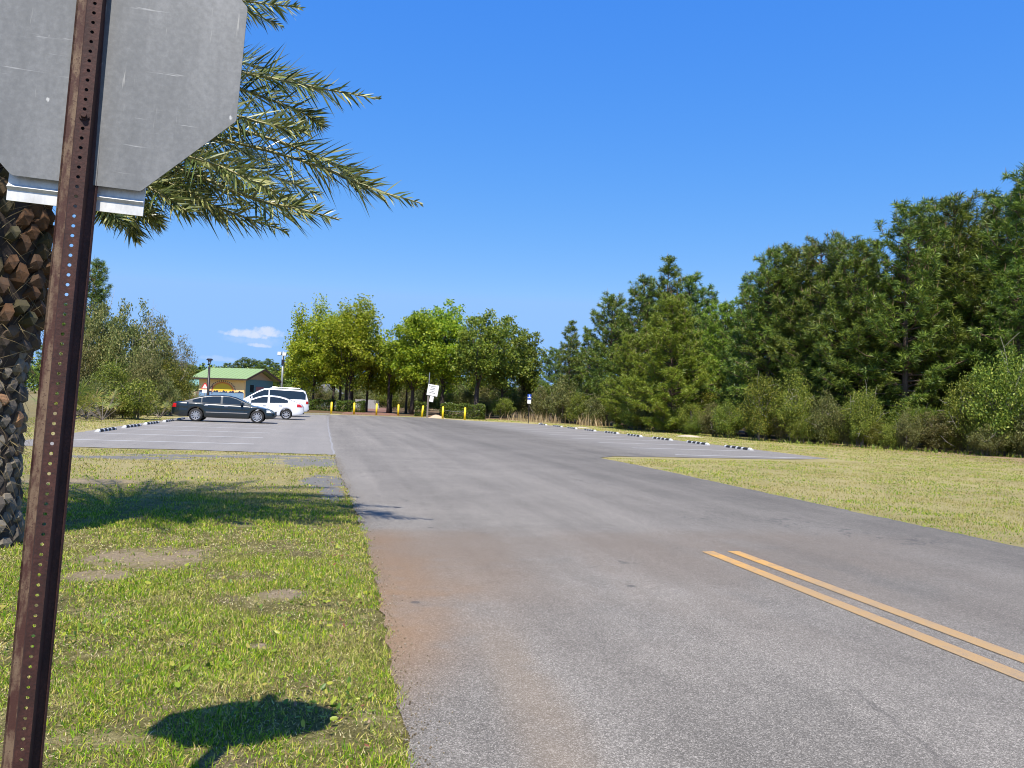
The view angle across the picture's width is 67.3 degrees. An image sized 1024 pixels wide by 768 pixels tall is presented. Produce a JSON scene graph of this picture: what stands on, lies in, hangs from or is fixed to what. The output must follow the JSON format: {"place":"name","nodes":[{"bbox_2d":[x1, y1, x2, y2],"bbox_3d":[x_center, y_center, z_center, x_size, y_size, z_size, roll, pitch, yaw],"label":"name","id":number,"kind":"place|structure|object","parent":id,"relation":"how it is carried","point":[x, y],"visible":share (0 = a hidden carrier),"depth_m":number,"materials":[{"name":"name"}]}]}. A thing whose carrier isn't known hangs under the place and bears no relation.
{"place":"outdoors","nodes":[
{"label":"outdoors","id":0,"kind":"place"},
{"bbox_2d":[190,367,280,398],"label":"mural building","id":1,"kind":"structure","parent":0,"point":[242,383],"depth_m":74.56,"materials":[{"name":"green paint"}]},
{"bbox_2d":[0,389,1023,767],"bbox_3d":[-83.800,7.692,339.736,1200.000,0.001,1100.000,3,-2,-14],"label":"ground","id":2,"kind":"structure","parent":0,"point":[268,607],"depth_m":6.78,"materials":[{"name":"green plant"}]},
{"bbox_2d":[29,378,119,418],"bbox_3d":[-19.252,0.666,33.733,3.754,1.961,3.040,3,-2,-14],"label":"palmetto","id":3,"kind":"object","parent":2,"relation":"on","point":[80,402],"visible":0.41,"depth_m":33.66,"materials":[{"name":"green plant"}]},
{"bbox_2d":[57,332,100,411],"bbox_3d":[-26.700,-0.783,46.968,2.846,5.065,2.962,3,-2,-16],"label":"shrub","id":4,"kind":"object","parent":2,"relation":"on","point":[86,358],"visible":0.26,"depth_m":47.03,"materials":[{"name":"green plant"}]},
{"bbox_2d":[60,257,116,364],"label":"pine tree","id":5,"kind":"object","parent":2,"relation":"on","point":[97,282],"visible":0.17,"depth_m":62.28,"materials":[{"name":"green plant"}]},
{"bbox_2d":[78,374,111,415],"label":"shrub","id":6,"kind":"object","parent":2,"relation":"on","point":[97,384],"visible":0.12,"depth_m":40.93,"materials":[{"name":"green plant"}]},
{"bbox_2d":[61,294,129,378],"bbox_3d":[-26.843,-2.269,50.228,4.015,8.248,3.731,2,-2,0],"label":"shrub","id":7,"kind":"object","parent":2,"relation":"on","point":[98,326],"visible":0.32,"depth_m":49.52,"materials":[{"name":"green plant"}]},
{"bbox_2d":[77,384,122,419],"bbox_3d":[-19.544,0.830,36.103,2.491,1.737,2.358,1,-2,45],"label":"palmetto","id":8,"kind":"object","parent":2,"relation":"on","point":[102,405],"visible":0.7,"depth_m":36.11,"materials":[{"name":"green plant"}]},
{"bbox_2d":[90,358,132,398],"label":"shrub","id":9,"kind":"object","parent":2,"relation":"on","point":[110,371],"visible":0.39,"depth_m":43.70,"materials":[{"name":"green plant"}]},
{"bbox_2d":[0,0,247,767],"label":"traffic sign","id":10,"kind":"object","parent":2,"relation":"on","point":[115,106],"visible":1,"depth_m":2.01,"materials":[{"name":"metal"}]},
{"bbox_2d":[96,297,169,391],"bbox_3d":[-24.078,-1.811,49.062,4.015,7.492,4.178,1,-2,32],"label":"shrub","id":11,"kind":"object","parent":2,"relation":"on","point":[128,335],"visible":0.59,"depth_m":48.60,"materials":[{"name":"green plant"}]},
{"bbox_2d":[106,378,162,419],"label":"bush","id":12,"kind":"object","parent":2,"relation":"on","point":[135,406],"visible":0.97,"depth_m":38.25,"materials":[{"name":"green plant"}]},
{"bbox_2d":[124,343,170,411],"bbox_3d":[-21.932,-0.397,46.169,2.452,4.615,2.638,1,-2,34],"label":"shrub","id":13,"kind":"object","parent":2,"relation":"on","point":[153,373],"visible":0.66,"depth_m":45.87,"materials":[{"name":"green plant"}]},
{"bbox_2d":[134,299,176,411],"bbox_3d":[-24.122,-1.833,51.985,2.956,7.688,3.181,2,-2,26],"label":"shrub","id":14,"kind":"object","parent":2,"relation":"on","point":[158,324],"visible":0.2,"depth_m":51.99,"materials":[{"name":"green plant"}]},
{"bbox_2d":[148,377,184,415],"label":"shrub","id":15,"kind":"object","parent":2,"relation":"on","point":[166,390],"visible":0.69,"depth_m":45.78,"materials":[{"name":"green plant"}]},
{"bbox_2d":[156,349,197,399],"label":"shrub","id":16,"kind":"object","parent":2,"relation":"on","point":[177,379],"visible":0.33,"depth_m":50.08,"materials":[{"name":"green plant"}]},
{"bbox_2d":[169,334,198,397],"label":"shrub","id":17,"kind":"object","parent":2,"relation":"on","point":[184,347],"visible":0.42,"depth_m":54.13,"materials":[{"name":"green plant"}]},
{"bbox_2d":[0,533,399,767],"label":"weeds","id":18,"kind":"object","parent":2,"relation":"on","point":[285,701],"visible":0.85,"depth_m":4.33,"materials":[{"name":"green plant"}]},
{"bbox_2d":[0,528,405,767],"bbox_3d":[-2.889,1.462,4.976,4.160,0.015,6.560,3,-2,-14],"label":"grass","id":19,"kind":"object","parent":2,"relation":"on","point":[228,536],"visible":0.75,"depth_m":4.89,"materials":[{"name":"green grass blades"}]},
{"bbox_2d":[0,0,422,548],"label":"palm tree","id":20,"kind":"object","parent":2,"relation":"on","point":[26,234],"visible":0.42,"depth_m":7.22,"materials":[{"name":"green plant"}]},
{"bbox_2d":[277,336,315,390],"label":"shade tree","id":21,"kind":"object","parent":2,"relation":"on","point":[287,374],"visible":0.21,"depth_m":95.63,"materials":[{"name":"green plant"}]},
{"bbox_2d":[24,354,585,412],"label":"woods","id":22,"kind":"object","parent":2,"relation":"on","point":[29,385],"visible":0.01,"depth_m":172.52,"materials":[{"name":"green plant"}]},
{"bbox_2d":[282,293,340,408],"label":"shade tree","id":23,"kind":"object","parent":2,"relation":"on","point":[300,346],"visible":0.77,"depth_m":89.24,"materials":[{"name":"green plant"}]},
{"bbox_2d":[309,398,334,410],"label":"hedge","id":24,"kind":"object","parent":2,"relation":"on","point":[325,407],"visible":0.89,"depth_m":89.52,"materials":[{"name":"green plant"}]},
{"bbox_2d":[335,400,365,411],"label":"hedge","id":25,"kind":"object","parent":2,"relation":"on","point":[362,406],"visible":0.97,"depth_m":87.40,"materials":[{"name":"green plant"}]},
{"bbox_2d":[319,293,384,411],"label":"shade tree","id":26,"kind":"object","parent":2,"relation":"on","point":[361,358],"visible":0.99,"depth_m":87.28,"materials":[{"name":"green plant"}]},
{"bbox_2d":[360,322,385,411],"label":"shade tree","id":27,"kind":"object","parent":2,"relation":"on","point":[373,371],"visible":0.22,"depth_m":91.74,"materials":[{"name":"green plant"}]},
{"bbox_2d":[370,351,403,412],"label":"shade tree","id":28,"kind":"object","parent":2,"relation":"on","point":[394,387],"visible":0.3,"depth_m":92.96,"materials":[{"name":"green plant"}]},
{"bbox_2d":[371,389,404,409],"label":"shrub","id":29,"kind":"object","parent":2,"relation":"on","point":[381,398],"visible":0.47,"depth_m":115.09,"materials":[{"name":"green plant"}]},
{"bbox_2d":[375,346,401,412],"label":"shade tree","id":30,"kind":"object","parent":2,"relation":"on","point":[385,364],"visible":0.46,"depth_m":89.74,"materials":[{"name":"green plant"}]},
{"bbox_2d":[378,307,446,414],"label":"shade tree","id":31,"kind":"object","parent":2,"relation":"on","point":[410,359],"visible":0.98,"depth_m":85.98,"materials":[{"name":"green plant"}]},
{"bbox_2d":[413,298,469,414],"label":"shade tree","id":32,"kind":"object","parent":2,"relation":"on","point":[448,378],"visible":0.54,"depth_m":88.36,"materials":[{"name":"green plant"}]},
{"bbox_2d":[430,385,463,412],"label":"shrub","id":33,"kind":"object","parent":2,"relation":"on","point":[448,398],"visible":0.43,"depth_m":105.32,"materials":[{"name":"green plant"}]},
{"bbox_2d":[439,402,485,419],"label":"hedge","id":34,"kind":"object","parent":2,"relation":"on","point":[482,409],"visible":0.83,"depth_m":73.43,"materials":[{"name":"green plant"}]},
{"bbox_2d":[452,385,474,413],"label":"shrub","id":35,"kind":"object","parent":2,"relation":"on","point":[466,397],"visible":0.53,"depth_m":103.27,"materials":[{"name":"green plant"}]},
{"bbox_2d":[448,308,511,417],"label":"shade tree","id":36,"kind":"object","parent":2,"relation":"on","point":[481,361],"visible":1,"depth_m":83.35,"materials":[{"name":"green plant"}]},
{"bbox_2d":[458,340,521,415],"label":"shade tree","id":37,"kind":"object","parent":2,"relation":"on","point":[470,380],"visible":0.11,"depth_m":101.31,"materials":[{"name":"green plant"}]},
{"bbox_2d":[488,397,516,418],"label":"shrub","id":38,"kind":"object","parent":2,"relation":"on","point":[496,405],"visible":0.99,"depth_m":85.68,"materials":[{"name":"green plant"}]},
{"bbox_2d":[477,314,533,417],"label":"shade tree","id":39,"kind":"object","parent":2,"relation":"on","point":[508,370],"visible":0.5,"depth_m":87.19,"materials":[{"name":"green plant"}]},
{"bbox_2d":[489,382,522,417],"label":"shrub","id":40,"kind":"object","parent":2,"relation":"on","point":[507,396],"visible":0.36,"depth_m":93.48,"materials":[{"name":"green plant"}]},
{"bbox_2d":[511,386,537,418],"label":"shrub","id":41,"kind":"object","parent":2,"relation":"on","point":[522,403],"visible":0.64,"depth_m":91.50,"materials":[{"name":"green plant"}]},
{"bbox_2d":[509,327,551,417],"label":"shade tree","id":42,"kind":"object","parent":2,"relation":"on","point":[528,381],"visible":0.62,"depth_m":91.40,"materials":[{"name":"green plant"}]},
{"bbox_2d":[530,384,553,421],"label":"shrub","id":43,"kind":"object","parent":2,"relation":"on","point":[536,408],"visible":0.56,"depth_m":75.63,"materials":[{"name":"green plant"}]},
{"bbox_2d":[488,410,609,426],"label":"dry reeds","id":44,"kind":"object","parent":2,"relation":"on","point":[582,423],"visible":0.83,"depth_m":70.15,"materials":[{"name":"plant"}]},
{"bbox_2d":[534,347,574,420],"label":"pine tree","id":45,"kind":"object","parent":2,"relation":"on","point":[549,369],"visible":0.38,"depth_m":83.77,"materials":[{"name":"green plant"}]},
{"bbox_2d":[538,374,582,422],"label":"shrub","id":46,"kind":"object","parent":2,"relation":"on","point":[561,398],"visible":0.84,"depth_m":71.54,"materials":[{"name":"green plant"}]},
{"bbox_2d":[544,319,592,422],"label":"pine tree","id":47,"kind":"object","parent":2,"relation":"on","point":[572,345],"visible":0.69,"depth_m":73.90,"materials":[{"name":"green plant"}]},
{"bbox_2d":[564,391,590,420],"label":"shrub","id":48,"kind":"object","parent":2,"relation":"on","point":[576,414],"visible":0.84,"depth_m":68.81,"materials":[{"name":"green plant"}]},
{"bbox_2d":[570,329,603,421],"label":"pine tree","id":49,"kind":"object","parent":2,"relation":"on","point":[585,336],"visible":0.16,"depth_m":76.05,"materials":[{"name":"green plant"}]},
{"bbox_2d":[581,393,607,423],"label":"shrub","id":50,"kind":"object","parent":2,"relation":"on","point":[594,410],"visible":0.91,"depth_m":65.64,"materials":[{"name":"green plant"}]},
{"bbox_2d":[575,291,631,425],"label":"pine tree","id":51,"kind":"object","parent":2,"relation":"on","point":[606,332],"visible":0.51,"depth_m":68.85,"materials":[{"name":"green plant"}]},
{"bbox_2d":[597,330,654,428],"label":"pine tree","id":52,"kind":"object","parent":2,"relation":"on","point":[631,369],"visible":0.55,"depth_m":59.70,"materials":[{"name":"green plant"}]},
{"bbox_2d":[599,273,664,408],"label":"pine tree","id":53,"kind":"object","parent":2,"relation":"on","point":[644,313],"visible":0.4,"depth_m":65.73,"materials":[{"name":"green plant"}]},
{"bbox_2d":[650,404,677,432],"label":"shrub","id":54,"kind":"object","parent":2,"relation":"on","point":[664,422],"visible":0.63,"depth_m":53.70,"materials":[{"name":"green plant"}]},
{"bbox_2d":[639,254,698,396],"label":"pine tree","id":55,"kind":"object","parent":2,"relation":"on","point":[666,269],"visible":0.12,"depth_m":66.60,"materials":[{"name":"green plant"}]},
{"bbox_2d":[616,291,732,431],"bbox_3d":[11.812,-1.614,55.024,8.441,10.427,7.708,2,-2,2],"label":"pine tree","id":56,"kind":"object","parent":2,"relation":"on","point":[675,338],"visible":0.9,"depth_m":54.15,"materials":[{"name":"green plant"}]},
{"bbox_2d":[677,401,703,433],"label":"shrub","id":57,"kind":"object","parent":2,"relation":"on","point":[684,410],"visible":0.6,"depth_m":51.83,"materials":[{"name":"green plant"}]},
{"bbox_2d":[660,271,722,404],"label":"pine tree","id":58,"kind":"object","parent":2,"relation":"on","point":[691,281],"visible":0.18,"depth_m":67.19,"materials":[{"name":"green plant"}]},
{"bbox_2d":[675,288,729,401],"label":"pine tree","id":59,"kind":"object","parent":2,"relation":"on","point":[714,298],"visible":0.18,"depth_m":63.84,"materials":[{"name":"green plant"}]},
{"bbox_2d":[695,401,727,435],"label":"shrub","id":60,"kind":"object","parent":2,"relation":"on","point":[706,420],"visible":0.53,"depth_m":49.95,"materials":[{"name":"green plant"}]},
{"bbox_2d":[679,296,746,430],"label":"pine tree","id":61,"kind":"object","parent":2,"relation":"on","point":[722,309],"visible":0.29,"depth_m":57.81,"materials":[{"name":"green plant"}]},
{"bbox_2d":[695,382,735,433],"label":"shrub","id":62,"kind":"object","parent":2,"relation":"on","point":[708,397],"visible":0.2,"depth_m":55.49,"materials":[{"name":"green plant"}]},
{"bbox_2d":[709,394,744,437],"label":"shrub","id":63,"kind":"object","parent":2,"relation":"on","point":[723,424],"visible":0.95,"depth_m":47.69,"materials":[{"name":"green plant"}]},
{"bbox_2d":[702,275,771,435],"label":"pine tree","id":64,"kind":"object","parent":2,"relation":"on","point":[745,284],"visible":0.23,"depth_m":54.33,"materials":[{"name":"green plant"}]},
{"bbox_2d":[734,372,787,440],"bbox_3d":[14.672,1.297,44.896,3.290,4.147,3.298,1,-2,28],"label":"shrub","id":65,"kind":"object","parent":2,"relation":"on","point":[753,393],"visible":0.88,"depth_m":44.62,"materials":[{"name":"green plant"}]},
{"bbox_2d":[717,243,807,437],"bbox_3d":[16.738,-2.915,50.000,6.385,13.104,6.799,2,-2,2],"label":"pine tree","id":66,"kind":"object","parent":2,"relation":"on","point":[766,278],"visible":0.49,"depth_m":49.52,"materials":[{"name":"green plant"}]},
{"bbox_2d":[769,397,788,441],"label":"shrub","id":67,"kind":"object","parent":2,"relation":"on","point":[782,434],"visible":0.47,"depth_m":44.05,"materials":[{"name":"green plant"}]},
{"bbox_2d":[733,241,845,438],"bbox_3d":[18.376,-2.913,50.173,7.772,13.234,6.904,1,-2,37],"label":"pine tree","id":68,"kind":"object","parent":2,"relation":"on","point":[758,359],"visible":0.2,"depth_m":49.27,"materials":[{"name":"green plant"}]},
{"bbox_2d":[767,368,814,442],"bbox_3d":[16.055,1.240,43.496,2.606,4.292,2.590,3,-2,-22],"label":"shrub","id":69,"kind":"object","parent":2,"relation":"on","point":[790,408],"visible":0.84,"depth_m":43.16,"materials":[{"name":"green plant"}]},
{"bbox_2d":[785,414,808,442],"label":"shrub","id":70,"kind":"object","parent":2,"relation":"on","point":[796,427],"visible":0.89,"depth_m":42.82,"materials":[{"name":"green plant"}]},
{"bbox_2d":[790,407,815,442],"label":"shrub","id":71,"kind":"object","parent":2,"relation":"on","point":[807,435],"visible":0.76,"depth_m":42.60,"materials":[{"name":"green plant"}]},
{"bbox_2d":[778,307,842,440],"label":"pine tree","id":72,"kind":"object","parent":2,"relation":"on","point":[798,337],"visible":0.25,"depth_m":46.61,"materials":[{"name":"green plant"}]},
{"bbox_2d":[762,229,882,441],"bbox_3d":[19.127,-2.963,47.424,8.257,13.254,7.460,2,-2,-1],"label":"pine tree","id":73,"kind":"object","parent":2,"relation":"on","point":[819,248],"visible":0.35,"depth_m":46.61,"materials":[{"name":"green plant"}]},
{"bbox_2d":[802,389,847,444],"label":"shrub","id":74,"kind":"object","parent":2,"relation":"on","point":[822,415],"visible":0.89,"depth_m":42.13,"materials":[{"name":"green plant"}]},
{"bbox_2d":[639,429,1023,457],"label":"undergrowth","id":75,"kind":"object","parent":2,"relation":"on","point":[903,449],"visible":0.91,"depth_m":39.38,"materials":[{"name":"green plant"}]},
{"bbox_2d":[779,231,911,443],"bbox_3d":[19.713,-2.731,45.115,7.449,12.684,6.617,2,-2,6],"label":"pine tree","id":76,"kind":"object","parent":2,"relation":"on","point":[858,269],"visible":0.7,"depth_m":43.96,"materials":[{"name":"green plant"}]},
{"bbox_2d":[838,408,854,445],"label":"shrub","id":77,"kind":"object","parent":2,"relation":"on","point":[845,437],"visible":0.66,"depth_m":41.68,"materials":[{"name":"green plant"}]},
{"bbox_2d":[810,295,911,444],"bbox_3d":[20.193,-0.866,44.721,5.430,8.929,6.010,2,-2,8],"label":"pine tree","id":78,"kind":"object","parent":2,"relation":"on","point":[833,391],"visible":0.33,"depth_m":43.67,"materials":[{"name":"green plant"}]},
{"bbox_2d":[838,380,884,446],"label":"shrub","id":79,"kind":"object","parent":2,"relation":"on","point":[860,412],"visible":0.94,"depth_m":40.69,"materials":[{"name":"green plant"}]},
{"bbox_2d":[864,420,893,447],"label":"shrub","id":80,"kind":"object","parent":2,"relation":"on","point":[872,437],"visible":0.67,"depth_m":40.05,"materials":[{"name":"green plant"}]},
{"bbox_2d":[878,423,900,448],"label":"shrub","id":81,"kind":"object","parent":2,"relation":"on","point":[891,441],"visible":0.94,"depth_m":39.34,"materials":[{"name":"green plant"}]},
{"bbox_2d":[882,392,926,448],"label":"shrub","id":82,"kind":"object","parent":2,"relation":"on","point":[895,418],"visible":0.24,"depth_m":40.59,"materials":[{"name":"green plant"}]},
{"bbox_2d":[888,408,925,449],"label":"shrub","id":83,"kind":"object","parent":2,"relation":"on","point":[908,435],"visible":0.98,"depth_m":38.79,"materials":[{"name":"green plant"}]},
{"bbox_2d":[838,196,983,447],"bbox_3d":[22.116,-3.448,42.956,7.214,14.205,7.150,3,-2,-10],"label":"pine tree","id":84,"kind":"object","parent":2,"relation":"on","point":[920,277],"visible":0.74,"depth_m":42.23,"materials":[{"name":"green plant"}]},
{"bbox_2d":[874,285,959,447],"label":"pine tree","id":85,"kind":"object","parent":2,"relation":"on","point":[925,383],"visible":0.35,"depth_m":42.76,"materials":[{"name":"green plant"}]},
{"bbox_2d":[876,210,982,390],"bbox_3d":[25.644,-3.599,46.957,9.377,15.052,8.472,2,-2,7],"label":"pine tree","id":86,"kind":"object","parent":2,"relation":"on","point":[948,219],"visible":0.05,"depth_m":46.48,"materials":[{"name":"green plant"}]},
{"bbox_2d":[913,409,965,451],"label":"shrub","id":87,"kind":"object","parent":2,"relation":"on","point":[929,431],"visible":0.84,"depth_m":38.69,"materials":[{"name":"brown plant"}]},
{"bbox_2d":[929,422,959,450],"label":"shrub","id":88,"kind":"object","parent":2,"relation":"on","point":[952,442],"visible":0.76,"depth_m":38.53,"materials":[{"name":"green plant"}]},
{"bbox_2d":[890,188,1023,448],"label":"pine tree","id":89,"kind":"object","parent":2,"relation":"on","point":[961,265],"visible":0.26,"depth_m":42.96,"materials":[{"name":"green plant"}]},
{"bbox_2d":[940,371,992,451],"bbox_3d":[22.630,1.419,38.633,2.714,4.186,2.696,3,-2,-9],"label":"shrub","id":90,"kind":"object","parent":2,"relation":"on","point":[951,401],"visible":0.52,"depth_m":38.25,"materials":[{"name":"green plant"}]},
{"bbox_2d":[911,269,1023,450],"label":"pine tree","id":91,"kind":"object","parent":2,"relation":"on","point":[974,280],"visible":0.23,"depth_m":41.90,"materials":[{"name":"green plant"}]},
{"bbox_2d":[930,186,1023,375],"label":"pine tree","id":92,"kind":"object","parent":2,"relation":"on","point":[993,196],"visible":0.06,"depth_m":45.33,"materials":[{"name":"green plant"}]},
{"bbox_2d":[944,161,1023,422],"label":"pine tree","id":93,"kind":"object","parent":2,"relation":"on","point":[1015,211],"visible":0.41,"depth_m":40.92,"materials":[{"name":"green plant"}]},
{"bbox_2d":[954,263,1023,453],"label":"pine tree","id":94,"kind":"object","parent":2,"relation":"on","point":[1017,322],"visible":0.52,"depth_m":39.84,"materials":[{"name":"green plant"}]},
{"bbox_2d":[965,422,1012,455],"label":"shrub","id":95,"kind":"object","parent":2,"relation":"on","point":[981,442],"visible":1,"depth_m":35.80,"materials":[{"name":"green plant"}]},
{"bbox_2d":[956,340,1023,455],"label":"shrub","id":96,"kind":"object","parent":2,"relation":"on","point":[1006,413],"visible":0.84,"depth_m":36.32,"materials":[{"name":"green plant"}]},
{"bbox_2d":[1005,411,1023,454],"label":"shrub","id":97,"kind":"object","parent":2,"relation":"on","point":[1021,425],"visible":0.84,"depth_m":35.53,"materials":[{"name":"green plant"}]},
{"bbox_2d":[24,414,1023,767],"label":"asphalt road","id":98,"kind":"structure","parent":0,"point":[570,598],"depth_m":5.71,"materials":[{"name":"grey asphalt"}]},
{"bbox_2d":[171,395,276,422],"bbox_3d":[-14.907,1.270,40.081,5.046,1.405,2.131,3,-2,-14],"label":"parked sedan","id":99,"kind":"object","parent":98,"relation":"on","point":[200,408],"visible":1,"depth_m":39.24,"materials":[{"name":"black paint"}]},
{"bbox_2d":[247,395,303,419],"bbox_3d":[-15.558,1.442,48.571,4.727,1.490,2.094,3,-2,-14],"label":"parked sedan","id":100,"kind":"object","parent":98,"relation":"on","point":[278,404],"visible":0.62,"depth_m":48.02,"materials":[{"name":"white paint"}]},
{"bbox_2d":[243,387,308,411],"bbox_3d":[-17.763,1.264,56.374,5.625,2.109,2.279,3,-2,-14],"label":"parked van","id":101,"kind":"object","parent":98,"relation":"on","point":[299,396],"visible":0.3,"depth_m":55.93,"materials":[{"name":"white paint"}]},
{"bbox_2d":[335,458,452,767],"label":"grit","id":102,"kind":"object","parent":98,"relation":"on","point":[341,474],"visible":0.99,"depth_m":4.38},
{"bbox_2d":[702,551,1023,680],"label":"lines","id":103,"kind":"object","parent":98,"relation":"on","point":[994,665],"visible":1,"depth_m":5.62,"materials":[{"name":"yellow paint"}]},
{"bbox_2d":[32,0,1023,386],"label":"sky","id":104,"kind":"structure","parent":0,"point":[552,152],"materials":[{"name":"blue"}]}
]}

